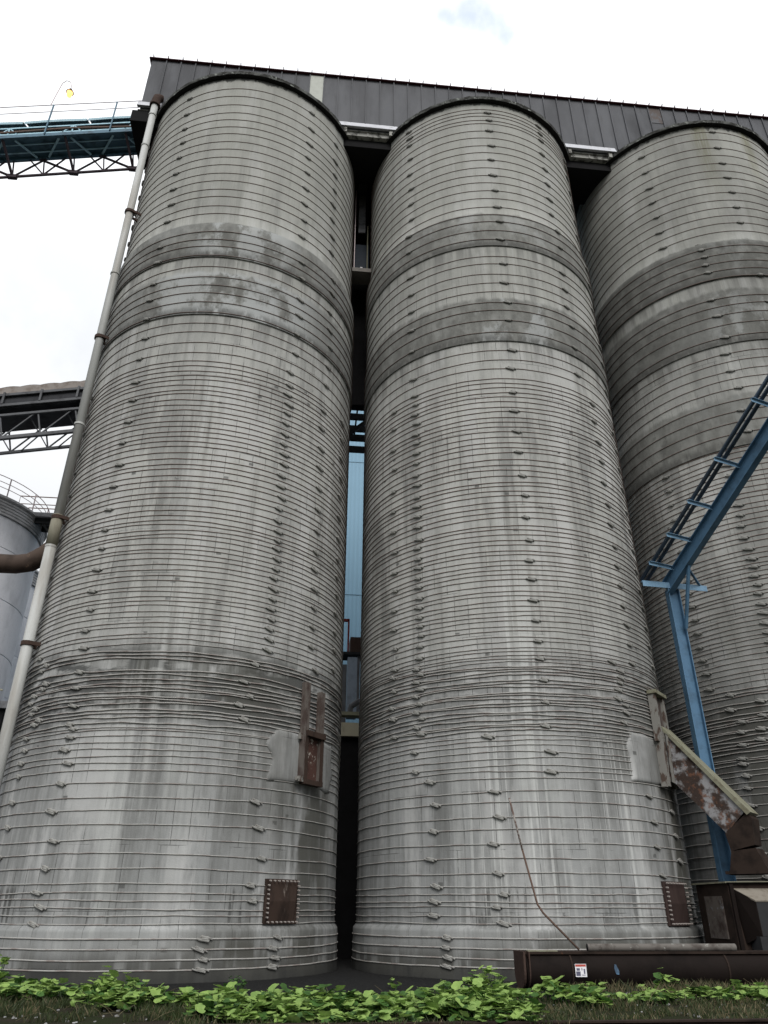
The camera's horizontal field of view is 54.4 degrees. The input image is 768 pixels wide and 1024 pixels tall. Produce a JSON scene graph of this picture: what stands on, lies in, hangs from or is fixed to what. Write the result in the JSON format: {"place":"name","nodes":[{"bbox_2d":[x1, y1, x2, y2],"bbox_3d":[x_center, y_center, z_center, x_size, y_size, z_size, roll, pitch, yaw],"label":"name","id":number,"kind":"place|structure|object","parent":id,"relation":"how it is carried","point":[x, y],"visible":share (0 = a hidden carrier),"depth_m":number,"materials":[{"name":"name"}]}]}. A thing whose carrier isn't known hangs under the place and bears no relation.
{"place":"outdoors","nodes":[
{"label":"outdoors","id":0,"kind":"place"},
{"bbox_2d":[334,619,360,958],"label":"plant building","id":1,"kind":"structure","parent":0,"point":[346,881],"depth_m":30.54,"materials":[{"name":"grey metal"}]},
{"bbox_2d":[343,410,364,722],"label":"blue building","id":2,"kind":"structure","parent":0,"point":[353,585],"depth_m":58.01,"materials":[{"name":"blue metal"}]},
{"bbox_2d":[349,411,364,453],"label":"footbridge","id":3,"kind":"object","parent":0,"point":[358,428],"visible":0.1,"depth_m":43.05,"materials":[{"name":"metal"}]},
{"bbox_2d":[3,992,763,1023],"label":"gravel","id":4,"kind":"structure","parent":0,"point":[13,1017],"depth_m":12.76,"materials":[{"name":"grey stone"}]},
{"bbox_2d":[0,977,767,1023],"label":"grass","id":5,"kind":"structure","parent":0,"point":[174,1012],"depth_m":13.03,"materials":[{"name":"plant"}]},
{"bbox_2d":[0,959,767,1023],"bbox_3d":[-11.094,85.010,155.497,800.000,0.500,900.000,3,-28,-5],"label":"ground","id":6,"kind":"structure","parent":0,"point":[348,976],"depth_m":17.41,"materials":[{"name":"soil"}]},
{"bbox_2d":[0,689,7,731],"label":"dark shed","id":7,"kind":"structure","parent":6,"relation":"on","point":[3,705],"depth_m":32.06,"materials":[{"name":"grey metal"}]},
{"bbox_2d":[0,954,11,981],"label":"leafy weed","id":8,"kind":"object","parent":6,"relation":"on","point":[3,960],"visible":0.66,"depth_m":15.70,"materials":[{"name":"green plant"}]},
{"bbox_2d":[0,474,49,700],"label":"silo","id":9,"kind":"object","parent":6,"relation":"on","point":[20,532],"visible":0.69,"depth_m":39.55,"materials":[{"name":"grey metal"}]},
{"bbox_2d":[19,495,56,532],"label":"walkway platform","id":10,"kind":"structure","parent":9,"relation":"attached to","point":[43,519],"depth_m":41.39,"materials":[{"name":"metal"}]},
{"bbox_2d":[93,965,118,991],"bbox_3d":[-5.422,9.232,14.609,0.561,0.631,0.565,3,-28,-5],"label":"leafy weed","id":11,"kind":"object","parent":6,"relation":"on","point":[110,985],"visible":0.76,"depth_m":14.57,"materials":[{"name":"green plant"}]},
{"bbox_2d":[0,71,358,983],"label":"concrete silo","id":12,"kind":"object","parent":6,"relation":"on","point":[168,797],"visible":0.96,"depth_m":23.88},
{"bbox_2d":[0,380,84,454],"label":"conveyor bridge","id":13,"kind":"structure","parent":12,"relation":"attached to","point":[46,406],"depth_m":37.86,"materials":[{"name":"grey metal"}]},
{"bbox_2d":[0,94,163,788],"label":"downpipe","id":14,"kind":"object","parent":12,"relation":"attached to","point":[28,644],"visible":0.98,"depth_m":26.62,"materials":[{"name":"white metal"}]},
{"bbox_2d":[0,542,45,573],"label":"curved duct","id":15,"kind":"object","parent":14,"relation":"attached to","point":[22,563],"visible":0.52,"depth_m":28.79,"materials":[{"name":"brown metal"}]},
{"bbox_2d":[351,190,371,410],"bbox_3d":[-1.313,-11.618,39.079,4.800,12.680,3.800,3,-28,-5],"label":"lift shaft","id":16,"kind":"object","parent":12,"relation":"attached to","point":[361,271],"visible":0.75,"depth_m":39.43,"materials":[{"name":"black metal"}]},
{"bbox_2d":[130,54,767,226],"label":"rooftop gallery","id":17,"kind":"object","parent":12,"relation":"on","point":[372,115],"visible":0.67,"depth_m":39.53,"materials":[{"name":"dark grey sheet metal"},{"name":"concrete"}]},
{"bbox_2d":[0,100,144,179],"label":"conveyor bridge","id":18,"kind":"structure","parent":17,"relation":"attached to","point":[48,140],"depth_m":38.69,"materials":[{"name":"blue metal"}]},
{"bbox_2d":[51,80,73,104],"bbox_3d":[-16.930,-22.163,39.521,0.959,2.169,0.400,3,-28,-5],"label":"bridge lamp","id":19,"kind":"object","parent":18,"relation":"attached to","point":[70,93],"visible":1,"depth_m":39.49,"materials":[{"name":"yellow glass"}]},
{"bbox_2d":[229,975,246,991],"bbox_3d":[-3.180,10.165,16.053,0.477,0.360,0.426,-10,-30,19],"label":"leafy weed","id":20,"kind":"object","parent":6,"relation":"on","point":[244,983],"visible":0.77,"depth_m":16.08,"materials":[{"name":"green plant"}]},
{"bbox_2d":[0,967,767,1022],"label":"broadleaf weeds","id":21,"kind":"object","parent":6,"relation":"on","point":[297,1005],"visible":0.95,"depth_m":13.23,"materials":[{"name":"green plant"}]},
{"bbox_2d":[462,965,506,988],"bbox_3d":[2.122,9.789,15.561,1.006,0.598,1.109,3,-28,-5],"label":"leafy weed","id":22,"kind":"object","parent":6,"relation":"on","point":[468,980],"visible":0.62,"depth_m":15.60,"materials":[{"name":"green plant"}]},
{"bbox_2d":[223,1018,767,1023],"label":"steel rail","id":23,"kind":"object","parent":6,"relation":"on","point":[708,1021],"visible":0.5,"depth_m":11.71,"materials":[{"name":"brown metal"}]},
{"bbox_2d":[351,96,704,981],"bbox_3d":[4.582,-1.407,32.513,11.160,36.720,11.160,3,-28,-5],"label":"concrete silo","id":24,"kind":"object","parent":6,"relation":"on","point":[505,648],"visible":1,"depth_m":25.09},
{"bbox_2d":[661,726,767,874],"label":"discharge chute","id":25,"kind":"object","parent":24,"relation":"attached to","point":[714,796],"visible":0.99,"depth_m":22.13,"materials":[{"name":"metal"}]},
{"bbox_2d":[586,981,607,992],"bbox_3d":[4.450,10.074,15.766,0.511,0.302,0.517,3,-28,-5],"label":"leafy weed","id":26,"kind":"object","parent":6,"relation":"on","point":[592,983],"visible":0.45,"depth_m":15.75,"materials":[{"name":"green plant"}]},
{"bbox_2d":[513,950,767,988],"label":"conveyor trough","id":27,"kind":"object","parent":6,"relation":"on","point":[531,967],"visible":0.85,"depth_m":17.65,"materials":[{"name":"brown paint"}]},
{"bbox_2d":[508,798,578,949],"bbox_3d":[4.042,9.335,19.546,1.749,3.658,0.364,-23,-36,36],"label":"bent rod","id":28,"kind":"object","parent":27,"relation":"on","point":[557,927],"visible":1,"depth_m":19.45,"materials":[{"name":"black metal"}]},
{"bbox_2d":[586,943,736,950],"bbox_3d":[6.719,10.533,18.061,3.720,0.166,0.170,3,-28,-5],"label":"loose pipe","id":29,"kind":"object","parent":27,"relation":"on","point":[672,947],"visible":1,"depth_m":18.00,"materials":[{"name":"grey metal"}]},
{"bbox_2d":[653,967,679,987],"bbox_3d":[6.180,10.269,16.346,0.673,0.515,0.487,3,-28,-5],"label":"leafy weed","id":30,"kind":"object","parent":6,"relation":"on","point":[659,975],"visible":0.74,"depth_m":16.34,"materials":[{"name":"green plant"}]},
{"bbox_2d":[574,120,767,942],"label":"concrete silo","id":31,"kind":"object","parent":6,"relation":"on","point":[672,223],"visible":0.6,"depth_m":31.54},
{"bbox_2d":[639,375,767,881],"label":"pipe rack","id":32,"kind":"object","parent":6,"relation":"on","point":[745,466],"visible":0.91,"depth_m":24.97,"materials":[{"name":"blue metal"}]},
{"bbox_2d":[691,881,767,949],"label":"receiving hopper","id":33,"kind":"object","parent":6,"relation":"on","point":[735,912],"visible":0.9,"depth_m":20.09,"materials":[{"name":"brown metal"}]},
{"bbox_2d":[0,0,767,570],"label":"sky","id":34,"kind":"structure","parent":0,"point":[60,234],"materials":[{"name":"white"}]}
]}

